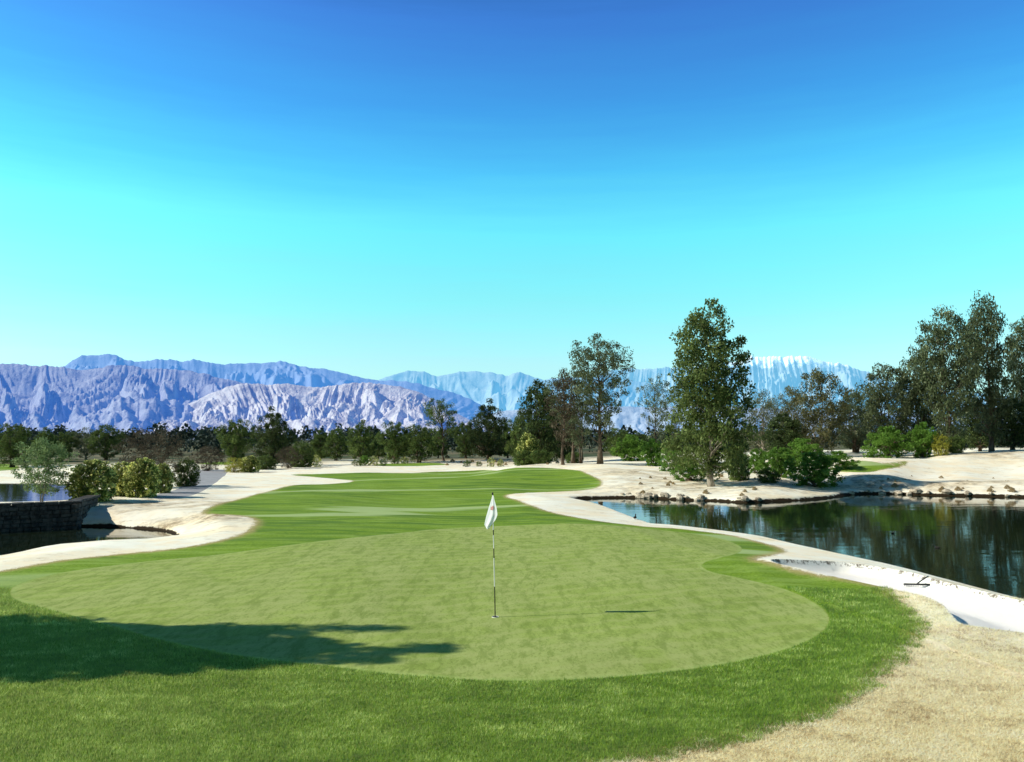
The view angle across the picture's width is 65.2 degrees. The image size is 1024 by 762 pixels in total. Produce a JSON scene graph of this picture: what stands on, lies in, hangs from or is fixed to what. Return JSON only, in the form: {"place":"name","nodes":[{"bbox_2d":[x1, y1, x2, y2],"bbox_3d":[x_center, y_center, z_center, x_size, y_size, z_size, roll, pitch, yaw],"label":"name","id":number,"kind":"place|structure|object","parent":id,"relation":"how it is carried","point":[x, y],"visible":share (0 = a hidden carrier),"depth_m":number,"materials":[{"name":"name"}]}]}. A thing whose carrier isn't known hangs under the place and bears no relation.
{"place":"outdoors","nodes":[
{"label":"outdoors","id":0,"kind":"place"},
{"bbox_2d":[0,483,75,501],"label":"lake water","id":1,"kind":"structure","parent":0,"point":[13,492],"depth_m":44.16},
{"bbox_2d":[0,526,174,554],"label":"pond water","id":2,"kind":"structure","parent":0,"point":[15,542],"depth_m":29.09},
{"bbox_2d":[0,363,250,435],"bbox_3d":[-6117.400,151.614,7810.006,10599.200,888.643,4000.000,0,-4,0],"label":"blue mountains","id":3,"kind":"structure","parent":0,"point":[125,397],"depth_m":8342.48,"materials":[{"name":"stone"}]},
{"bbox_2d":[150,469,226,498],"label":"cart path","id":4,"kind":"structure","parent":0,"point":[208,479],"depth_m":51.32,"materials":[{"name":"concrete"}]},
{"bbox_2d":[63,354,493,419],"bbox_3d":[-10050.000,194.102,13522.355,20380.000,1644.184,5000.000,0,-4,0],"label":"mountains","id":5,"kind":"structure","parent":0,"point":[278,372],"depth_m":14906.41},
{"bbox_2d":[110,382,509,439],"bbox_3d":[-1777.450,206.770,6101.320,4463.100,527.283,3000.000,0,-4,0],"label":"mountains","id":6,"kind":"structure","parent":0,"point":[328,407],"depth_m":6360.71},
{"bbox_2d":[0,585,932,761],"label":"rough grass","id":7,"kind":"structure","parent":0,"point":[82,623],"depth_m":9.41,"materials":[{"name":"plant"}]},
{"bbox_2d":[0,440,1023,761],"bbox_3d":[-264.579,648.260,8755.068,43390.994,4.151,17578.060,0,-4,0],"label":"ground","id":8,"kind":"structure","parent":0,"point":[186,520],"depth_m":38.88,"materials":[{"name":"sand"}]},
{"bbox_2d":[24,427,58,457],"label":"tree","id":9,"kind":"object","parent":8,"relation":"on","point":[41,433],"visible":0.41,"depth_m":111.51,"materials":[{"name":"green plant"}]},
{"bbox_2d":[10,436,78,501],"bbox_3d":[-21.332,4.106,36.539,2.538,3.211,3.256,0,-4,-3],"label":"sapling","id":10,"kind":"object","parent":8,"relation":"on","point":[36,462],"visible":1,"depth_m":36.34,"materials":[{"name":"green plant"}]},
{"bbox_2d":[0,495,99,531],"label":"stone wall","id":11,"kind":"structure","parent":8,"relation":"on","point":[33,516],"depth_m":31.23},
{"bbox_2d":[48,431,79,458],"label":"tree","id":12,"kind":"object","parent":8,"relation":"on","point":[69,445],"visible":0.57,"depth_m":117.55,"materials":[{"name":"green plant"}]},
{"bbox_2d":[72,427,101,458],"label":"tree","id":13,"kind":"object","parent":8,"relation":"on","point":[86,451],"visible":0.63,"depth_m":119.13,"materials":[{"name":"green plant"}]},
{"bbox_2d":[64,459,118,501],"bbox_3d":[-19.478,4.668,37.180,2.293,2.138,2.337,1,-4,-13],"label":"flowering shrub","id":14,"kind":"object","parent":8,"relation":"on","point":[81,482],"visible":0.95,"depth_m":36.73,"materials":[{"name":"green plant"}]},
{"bbox_2d":[83,424,127,459],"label":"tree","id":15,"kind":"object","parent":8,"relation":"on","point":[108,441],"visible":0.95,"depth_m":117.07,"materials":[{"name":"green plant"}]},
{"bbox_2d":[111,461,130,496],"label":"flowering shrub","id":16,"kind":"object","parent":8,"relation":"on","point":[119,471],"visible":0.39,"depth_m":40.11,"materials":[{"name":"green plant"}]},
{"bbox_2d":[122,457,162,497],"bbox_3d":[-18.455,4.857,39.968,1.873,2.159,1.909,2,-5,-25],"label":"flowering shrub","id":17,"kind":"object","parent":8,"relation":"on","point":[141,480],"visible":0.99,"depth_m":39.55,"materials":[{"name":"green plant"}]},
{"bbox_2d":[110,428,185,474],"bbox_3d":[-22.271,4.831,49.650,4.804,3.952,4.776,4,-6,-41],"label":"leafless bush","id":18,"kind":"object","parent":8,"relation":"on","point":[167,453],"visible":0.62,"depth_m":49.75,"materials":[{"name":"brown plant"}]},
{"bbox_2d":[151,463,173,492],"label":"flowering shrub","id":19,"kind":"object","parent":8,"relation":"on","point":[167,476],"visible":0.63,"depth_m":43.07,"materials":[{"name":"green plant"}]},
{"bbox_2d":[171,457,200,486],"bbox_3d":[-21.071,5.931,51.764,1.875,2.076,1.600,1,-4,-17],"label":"shrub","id":20,"kind":"object","parent":8,"relation":"on","point":[185,480],"visible":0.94,"depth_m":51.42,"materials":[{"name":"green plant"}]},
{"bbox_2d":[187,446,226,470],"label":"leafless bush","id":21,"kind":"object","parent":8,"relation":"on","point":[208,458],"visible":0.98,"depth_m":81.41,"materials":[{"name":"brown plant"}]},
{"bbox_2d":[213,418,255,462],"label":"pine tree","id":22,"kind":"object","parent":8,"relation":"on","point":[234,440],"visible":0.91,"depth_m":103.13,"materials":[{"name":"green plant"}]},
{"bbox_2d":[224,457,244,472],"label":"shrub","id":23,"kind":"object","parent":8,"relation":"on","point":[235,467],"visible":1,"depth_m":77.32,"materials":[{"name":"green plant"}]},
{"bbox_2d":[241,455,261,471],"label":"shrub","id":24,"kind":"object","parent":8,"relation":"on","point":[250,463],"visible":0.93,"depth_m":79.14,"materials":[{"name":"green plant"}]},
{"bbox_2d":[257,454,277,469],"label":"shrub","id":25,"kind":"object","parent":8,"relation":"on","point":[265,460],"visible":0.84,"depth_m":85.18,"materials":[{"name":"green plant"}]},
{"bbox_2d":[242,406,300,464],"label":"pine tree","id":26,"kind":"object","parent":8,"relation":"on","point":[279,429],"visible":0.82,"depth_m":97.13,"materials":[{"name":"green plant"}]},
{"bbox_2d":[274,446,302,467],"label":"leafless bush","id":27,"kind":"object","parent":8,"relation":"on","point":[291,448],"visible":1,"depth_m":87.45,"materials":[{"name":"brown plant"}]},
{"bbox_2d":[287,441,314,466],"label":"bush","id":28,"kind":"object","parent":8,"relation":"on","point":[308,456],"visible":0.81,"depth_m":91.18,"materials":[{"name":"green plant"}]},
{"bbox_2d":[311,455,321,466],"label":"shrub","id":29,"kind":"object","parent":8,"relation":"on","point":[316,461],"visible":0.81,"depth_m":93.29,"materials":[{"name":"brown plant"}]},
{"bbox_2d":[304,430,331,457],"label":"pine tree","id":30,"kind":"object","parent":8,"relation":"on","point":[315,443],"visible":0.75,"depth_m":117.06,"materials":[{"name":"green plant"}]},
{"bbox_2d":[321,428,349,460],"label":"pine tree","id":31,"kind":"object","parent":8,"relation":"on","point":[337,446],"visible":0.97,"depth_m":114.22,"materials":[{"name":"green plant"}]},
{"bbox_2d":[352,459,362,465],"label":"shrub","id":32,"kind":"object","parent":8,"relation":"on","point":[359,461],"visible":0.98,"depth_m":92.42,"materials":[{"name":"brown plant"}]},
{"bbox_2d":[345,419,378,459],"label":"pine tree","id":33,"kind":"object","parent":8,"relation":"on","point":[363,445],"visible":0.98,"depth_m":111.20,"materials":[{"name":"green plant"}]},
{"bbox_2d":[358,455,371,465],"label":"shrub","id":34,"kind":"object","parent":8,"relation":"on","point":[363,457],"visible":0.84,"depth_m":94.32,"materials":[{"name":"green plant"}]},
{"bbox_2d":[369,456,378,465],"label":"shrub","id":35,"kind":"object","parent":8,"relation":"on","point":[374,458],"visible":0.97,"depth_m":93.39,"materials":[{"name":"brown plant"}]},
{"bbox_2d":[369,432,387,459],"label":"pine tree","id":36,"kind":"object","parent":8,"relation":"on","point":[380,452],"visible":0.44,"depth_m":119.27,"materials":[{"name":"green plant"}]},
{"bbox_2d":[375,421,411,461],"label":"pine tree","id":37,"kind":"object","parent":8,"relation":"on","point":[394,450],"visible":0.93,"depth_m":105.10,"materials":[{"name":"green plant"}]},
{"bbox_2d":[10,523,828,680],"bbox_3d":[0.597,4.580,19.611,15.678,0.284,19.800,-4,-6,42],"label":"putting green","id":38,"kind":"object","parent":8,"relation":"on","point":[578,601],"visible":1,"depth_m":15.10,"materials":[{"name":"plant"}]},
{"bbox_2d":[484,492,496,616],"bbox_3d":[-0.376,3.111,14.144,0.313,2.275,0.070,-2,-5,30],"label":"flagstick","id":39,"kind":"object","parent":38,"relation":"in","point":[491,516],"visible":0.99,"depth_m":14.15,"materials":[{"name":"fabric"}]},
{"bbox_2d":[400,424,439,462],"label":"pine tree","id":40,"kind":"object","parent":8,"relation":"on","point":[424,433],"visible":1,"depth_m":103.29,"materials":[{"name":"green plant"}]},
{"bbox_2d":[426,431,450,457],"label":"pine tree","id":41,"kind":"object","parent":8,"relation":"on","point":[445,451],"visible":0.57,"depth_m":121.03,"materials":[{"name":"green plant"}]},
{"bbox_2d":[422,398,457,460],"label":"pine tree","id":42,"kind":"object","parent":8,"relation":"on","point":[433,409],"visible":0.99,"depth_m":107.28,"materials":[{"name":"green plant"}]},
{"bbox_2d":[0,461,908,471],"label":"grass patch","id":43,"kind":"object","parent":8,"relation":"on","point":[866,466],"visible":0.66,"depth_m":63.63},
{"bbox_2d":[0,422,34,466],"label":"tree","id":44,"kind":"object","parent":43,"relation":"on","point":[18,437],"visible":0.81,"depth_m":95.19,"materials":[{"name":"green plant"}]},
{"bbox_2d":[379,459,386,465],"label":"shrub","id":45,"kind":"object","parent":43,"relation":"on","point":[381,461],"visible":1,"depth_m":94.47,"materials":[{"name":"green plant"}]},
{"bbox_2d":[399,457,408,463],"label":"shrub","id":46,"kind":"object","parent":43,"relation":"on","point":[405,459],"visible":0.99,"depth_m":101.44,"materials":[{"name":"green plant"}]},
{"bbox_2d":[449,421,475,458],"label":"pine tree","id":47,"kind":"object","parent":8,"relation":"on","point":[464,448],"visible":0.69,"depth_m":115.08,"materials":[{"name":"green plant"}]},
{"bbox_2d":[0,467,925,761],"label":"fairway","id":48,"kind":"structure","parent":8,"relation":"on","point":[372,503],"depth_m":18.34,"materials":[{"name":"plant"}]},
{"bbox_2d":[462,460,471,466],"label":"shrub","id":49,"kind":"object","parent":8,"relation":"on","point":[467,462],"visible":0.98,"depth_m":92.47,"materials":[{"name":"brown plant"}]},
{"bbox_2d":[461,398,516,458],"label":"pine tree","id":50,"kind":"object","parent":8,"relation":"on","point":[489,438],"visible":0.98,"depth_m":111.01,"materials":[{"name":"green plant"}]},
{"bbox_2d":[487,457,494,466],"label":"shrub","id":51,"kind":"object","parent":8,"relation":"on","point":[490,464],"visible":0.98,"depth_m":94.37,"materials":[{"name":"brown plant"}]},
{"bbox_2d":[497,459,503,466],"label":"shrub","id":52,"kind":"object","parent":8,"relation":"on","point":[501,463],"visible":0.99,"depth_m":95.50,"materials":[{"name":"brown plant"}]},
{"bbox_2d":[495,419,521,457],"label":"pine tree","id":53,"kind":"object","parent":8,"relation":"on","point":[506,433],"visible":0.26,"depth_m":117.07,"materials":[{"name":"green plant"}]},
{"bbox_2d":[0,422,1022,454],"bbox_3d":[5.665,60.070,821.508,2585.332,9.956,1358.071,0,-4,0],"label":"woodland","id":54,"kind":"object","parent":8,"relation":"on","point":[205,436],"visible":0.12,"depth_m":160.29,"materials":[{"name":"green plant"}]},
{"bbox_2d":[504,410,526,456],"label":"pine tree","id":55,"kind":"object","parent":8,"relation":"on","point":[513,442],"visible":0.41,"depth_m":104.58,"materials":[{"name":"green plant"}]},
{"bbox_2d":[512,450,532,465],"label":"bush","id":56,"kind":"object","parent":8,"relation":"on","point":[519,457],"visible":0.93,"depth_m":85.12,"materials":[{"name":"green plant"}]},
{"bbox_2d":[516,432,539,465],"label":"bush","id":57,"kind":"object","parent":8,"relation":"on","point":[530,443],"visible":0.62,"depth_m":87.18,"materials":[{"name":"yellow plant"}]},
{"bbox_2d":[514,379,565,457],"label":"tree","id":58,"kind":"object","parent":8,"relation":"on","point":[535,424],"visible":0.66,"depth_m":91.06,"materials":[{"name":"green plant"}]},
{"bbox_2d":[527,449,555,463],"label":"bush","id":59,"kind":"object","parent":8,"relation":"on","point":[544,458],"visible":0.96,"depth_m":84.17,"materials":[{"name":"green plant"}]},
{"bbox_2d":[542,404,581,459],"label":"tree","id":60,"kind":"object","parent":8,"relation":"on","point":[568,450],"visible":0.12,"depth_m":93.97,"materials":[{"name":"green plant"}]},
{"bbox_2d":[544,368,586,464],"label":"gum tree","id":61,"kind":"object","parent":8,"relation":"on","point":[562,398],"visible":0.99,"depth_m":75.07,"materials":[{"name":"green plant"}]},
{"bbox_2d":[543,366,597,462],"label":"gum tree","id":62,"kind":"object","parent":8,"relation":"on","point":[573,446],"visible":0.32,"depth_m":78.58,"materials":[{"name":"green plant"}]},
{"bbox_2d":[565,452,583,462],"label":"bush","id":63,"kind":"object","parent":8,"relation":"on","point":[568,459],"visible":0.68,"depth_m":79.42,"materials":[{"name":"green plant"}]},
{"bbox_2d":[565,395,590,462],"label":"gum tree","id":64,"kind":"object","parent":8,"relation":"on","point":[580,429],"visible":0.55,"depth_m":77.59,"materials":[{"name":"green plant"}]},
{"bbox_2d":[567,332,635,463],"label":"gum tree","id":65,"kind":"object","parent":8,"relation":"on","point":[603,419],"visible":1,"depth_m":74.51,"materials":[{"name":"green plant"}]},
{"bbox_2d":[602,428,628,456],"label":"tree","id":66,"kind":"object","parent":8,"relation":"on","point":[609,440],"visible":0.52,"depth_m":107.49,"materials":[{"name":"green plant"}]},
{"bbox_2d":[608,434,648,460],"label":"bush","id":67,"kind":"object","parent":8,"relation":"on","point":[629,442],"visible":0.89,"depth_m":89.07,"materials":[{"name":"green plant"}]},
{"bbox_2d":[630,431,648,452],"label":"tree","id":68,"kind":"object","parent":8,"relation":"on","point":[640,436],"visible":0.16,"depth_m":107.36,"materials":[{"name":"green plant"}]},
{"bbox_2d":[636,438,664,465],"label":"bush","id":69,"kind":"object","parent":8,"relation":"on","point":[653,449],"visible":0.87,"depth_m":73.33,"materials":[{"name":"green plant"}]},
{"bbox_2d":[634,373,674,443],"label":"gum tree","id":70,"kind":"object","parent":8,"relation":"on","point":[652,412],"visible":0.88,"depth_m":81.80,"materials":[{"name":"green plant"}]},
{"bbox_2d":[657,444,683,471],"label":"bush","id":71,"kind":"object","parent":8,"relation":"on","point":[663,463],"visible":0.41,"depth_m":65.54,"materials":[{"name":"green plant"}]},
{"bbox_2d":[653,388,691,471],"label":"tree","id":72,"kind":"object","parent":8,"relation":"on","point":[666,414],"visible":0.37,"depth_m":65.81,"materials":[{"name":"green plant"}]},
{"bbox_2d":[670,458,706,481],"bbox_3d":[12.617,6.250,56.580,2.730,1.916,2.888,3,-5,-34],"label":"bush","id":73,"kind":"object","parent":8,"relation":"on","point":[690,473],"visible":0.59,"depth_m":56.37,"materials":[{"name":"green plant"}]},
{"bbox_2d":[660,297,762,486],"bbox_3d":[13.059,0.800,53.361,6.207,12.767,7.536,1,-4,-15],"label":"great tree","id":74,"kind":"object","parent":8,"relation":"on","point":[715,433],"visible":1,"depth_m":52.25,"materials":[{"name":"green plant"}]},
{"bbox_2d":[728,453,750,480],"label":"bush","id":75,"kind":"object","parent":8,"relation":"on","point":[737,476],"visible":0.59,"depth_m":56.30,"materials":[{"name":"green plant"}]},
{"bbox_2d":[741,495,748,501],"bbox_3d":[13.030,6.593,44.822,0.460,0.349,0.659,0,-4,5],"label":"rock","id":76,"kind":"object","parent":8,"relation":"on","point":[744,498],"visible":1,"depth_m":44.56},
{"bbox_2d":[743,448,770,473],"bbox_3d":[19.499,6.442,63.618,2.525,2.282,2.670,-1,-4,16],"label":"bush","id":77,"kind":"object","parent":8,"relation":"on","point":[755,464],"visible":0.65,"depth_m":63.39,"materials":[{"name":"green plant"}]},
{"bbox_2d":[736,389,783,453],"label":"tree","id":78,"kind":"object","parent":8,"relation":"on","point":[762,443],"visible":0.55,"depth_m":87.32,"materials":[{"name":"green plant"}]},
{"bbox_2d":[756,467,781,482],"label":"bush","id":79,"kind":"object","parent":8,"relation":"on","point":[763,476],"visible":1,"depth_m":53.49,"materials":[{"name":"green plant"}]},
{"bbox_2d":[757,447,802,477],"bbox_3d":[19.825,6.027,58.819,3.491,2.459,3.692,-2,-4,20],"label":"bush","id":80,"kind":"object","parent":8,"relation":"on","point":[772,456],"visible":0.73,"depth_m":58.30,"materials":[{"name":"green plant"}]},
{"bbox_2d":[759,412,803,454],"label":"tree","id":81,"kind":"object","parent":8,"relation":"on","point":[790,426],"visible":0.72,"depth_m":77.31,"materials":[{"name":"green plant"}]},
{"bbox_2d":[768,385,811,443],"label":"tree","id":82,"kind":"object","parent":8,"relation":"on","point":[784,402],"visible":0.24,"depth_m":84.11,"materials":[{"name":"green plant"}]},
{"bbox_2d":[783,438,822,466],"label":"bush","id":83,"kind":"object","parent":8,"relation":"on","point":[799,445],"visible":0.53,"depth_m":69.31,"materials":[{"name":"green plant"}]},
{"bbox_2d":[783,451,845,487],"bbox_3d":[20.209,5.994,53.562,4.108,2.638,4.345,-1,-4,9],"label":"bush","id":84,"kind":"object","parent":8,"relation":"on","point":[817,473],"visible":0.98,"depth_m":53.25,"materials":[{"name":"green plant"}]},
{"bbox_2d":[780,367,852,455],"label":"tree","id":85,"kind":"object","parent":8,"relation":"on","point":[815,421],"visible":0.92,"depth_m":79.17,"materials":[{"name":"green plant"}]},
{"bbox_2d":[826,450,860,469],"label":"bush","id":86,"kind":"object","parent":8,"relation":"on","point":[840,455],"visible":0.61,"depth_m":61.26,"materials":[{"name":"green plant"}]},
{"bbox_2d":[833,388,882,452],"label":"tree","id":87,"kind":"object","parent":8,"relation":"on","point":[853,436],"visible":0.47,"depth_m":85.35,"materials":[{"name":"green plant"}]},
{"bbox_2d":[852,360,918,455],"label":"tree","id":88,"kind":"object","parent":8,"relation":"on","point":[877,395],"visible":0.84,"depth_m":77.41,"materials":[{"name":"green plant"}]},
{"bbox_2d":[860,426,918,457],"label":"bush","id":89,"kind":"object","parent":8,"relation":"on","point":[885,436],"visible":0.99,"depth_m":72.33,"materials":[{"name":"green plant"}]},
{"bbox_2d":[771,559,1023,632],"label":"sand bunker","id":90,"kind":"object","parent":8,"relation":"in","point":[967,606],"visible":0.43,"depth_m":17.92},
{"bbox_2d":[904,576,929,586],"bbox_3d":[9.655,4.761,19.022,0.227,0.284,0.588,4,-6,-44],"label":"bunker rake","id":91,"kind":"object","parent":90,"relation":"on","point":[919,583],"visible":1,"depth_m":18.94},
{"bbox_2d":[912,489,922,493],"bbox_3d":[25.936,7.057,51.172,0.637,0.360,0.486,0,-4,4],"label":"rock","id":92,"kind":"object","parent":8,"relation":"on","point":[916,491],"visible":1,"depth_m":51.00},
{"bbox_2d":[892,344,943,453],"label":"tree","id":93,"kind":"object","parent":8,"relation":"on","point":[921,414],"visible":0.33,"depth_m":78.25,"materials":[{"name":"green plant"}]},
{"bbox_2d":[907,421,939,457],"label":"bush","id":94,"kind":"object","parent":8,"relation":"on","point":[925,441],"visible":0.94,"depth_m":72.53,"materials":[{"name":"green plant"}]},
{"bbox_2d":[931,433,951,455],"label":"bush","id":95,"kind":"object","parent":8,"relation":"on","point":[939,449],"visible":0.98,"depth_m":71.53,"materials":[{"name":"yellow plant"}]},
{"bbox_2d":[906,304,987,451],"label":"tall tree","id":96,"kind":"object","parent":8,"relation":"on","point":[945,405],"visible":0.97,"depth_m":75.59,"materials":[{"name":"green plant"}]},
{"bbox_2d":[941,489,952,494],"bbox_3d":[27.430,6.998,50.534,0.746,0.364,0.522,-3,-5,40],"label":"rock","id":97,"kind":"object","parent":8,"relation":"on","point":[947,491],"visible":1,"depth_m":50.36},
{"bbox_2d":[945,435,966,452],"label":"bush","id":98,"kind":"object","parent":8,"relation":"on","point":[958,446],"visible":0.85,"depth_m":73.48,"materials":[{"name":"green plant"}]},
{"bbox_2d":[956,405,1000,450],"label":"tree","id":99,"kind":"object","parent":8,"relation":"on","point":[971,436],"visible":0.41,"depth_m":85.44,"materials":[{"name":"green plant"}]},
{"bbox_2d":[957,289,1019,451],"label":"tall tree","id":100,"kind":"object","parent":8,"relation":"on","point":[977,321],"visible":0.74,"depth_m":78.42,"materials":[{"name":"green plant"}]},
{"bbox_2d":[980,398,1023,449],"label":"tree","id":101,"kind":"object","parent":8,"relation":"on","point":[1016,428],"visible":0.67,"depth_m":78.93,"materials":[{"name":"green plant"}]},
{"bbox_2d":[1004,315,1023,433],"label":"tall tree","id":102,"kind":"object","parent":8,"relation":"on","point":[1018,383],"visible":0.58,"depth_m":82.08,"materials":[{"name":"green plant"}]},
{"bbox_2d":[0,0,1023,395],"label":"sky","id":103,"kind":"structure","parent":0,"point":[367,189],"materials":[{"name":"blue"}]},
{"bbox_2d":[379,370,691,412],"bbox_3d":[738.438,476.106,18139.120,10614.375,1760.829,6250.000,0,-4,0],"label":"cyan mountains","id":104,"kind":"structure","parent":0,"point":[503,392],"depth_m":19769.94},
{"bbox_2d":[480,405,998,436],"bbox_3d":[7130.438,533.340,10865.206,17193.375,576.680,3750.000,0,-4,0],"label":"foothills","id":105,"kind":"structure","parent":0,"point":[628,416],"depth_m":11376.33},
{"bbox_2d":[601,355,987,416],"bbox_3d":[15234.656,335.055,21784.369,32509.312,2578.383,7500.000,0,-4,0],"label":"snow mountains","id":106,"kind":"structure","parent":0,"point":[775,375],"depth_m":23776.97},
{"bbox_2d":[579,494,1023,598],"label":"pond water","id":107,"kind":"structure","parent":0,"point":[978,541],"depth_m":32.84,"materials":[{"name":"liquid"}]},
{"bbox_2d":[585,586,1023,761],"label":"straw grass","id":108,"kind":"structure","parent":0,"point":[916,712],"depth_m":8.92,"materials":[{"name":"plant"}]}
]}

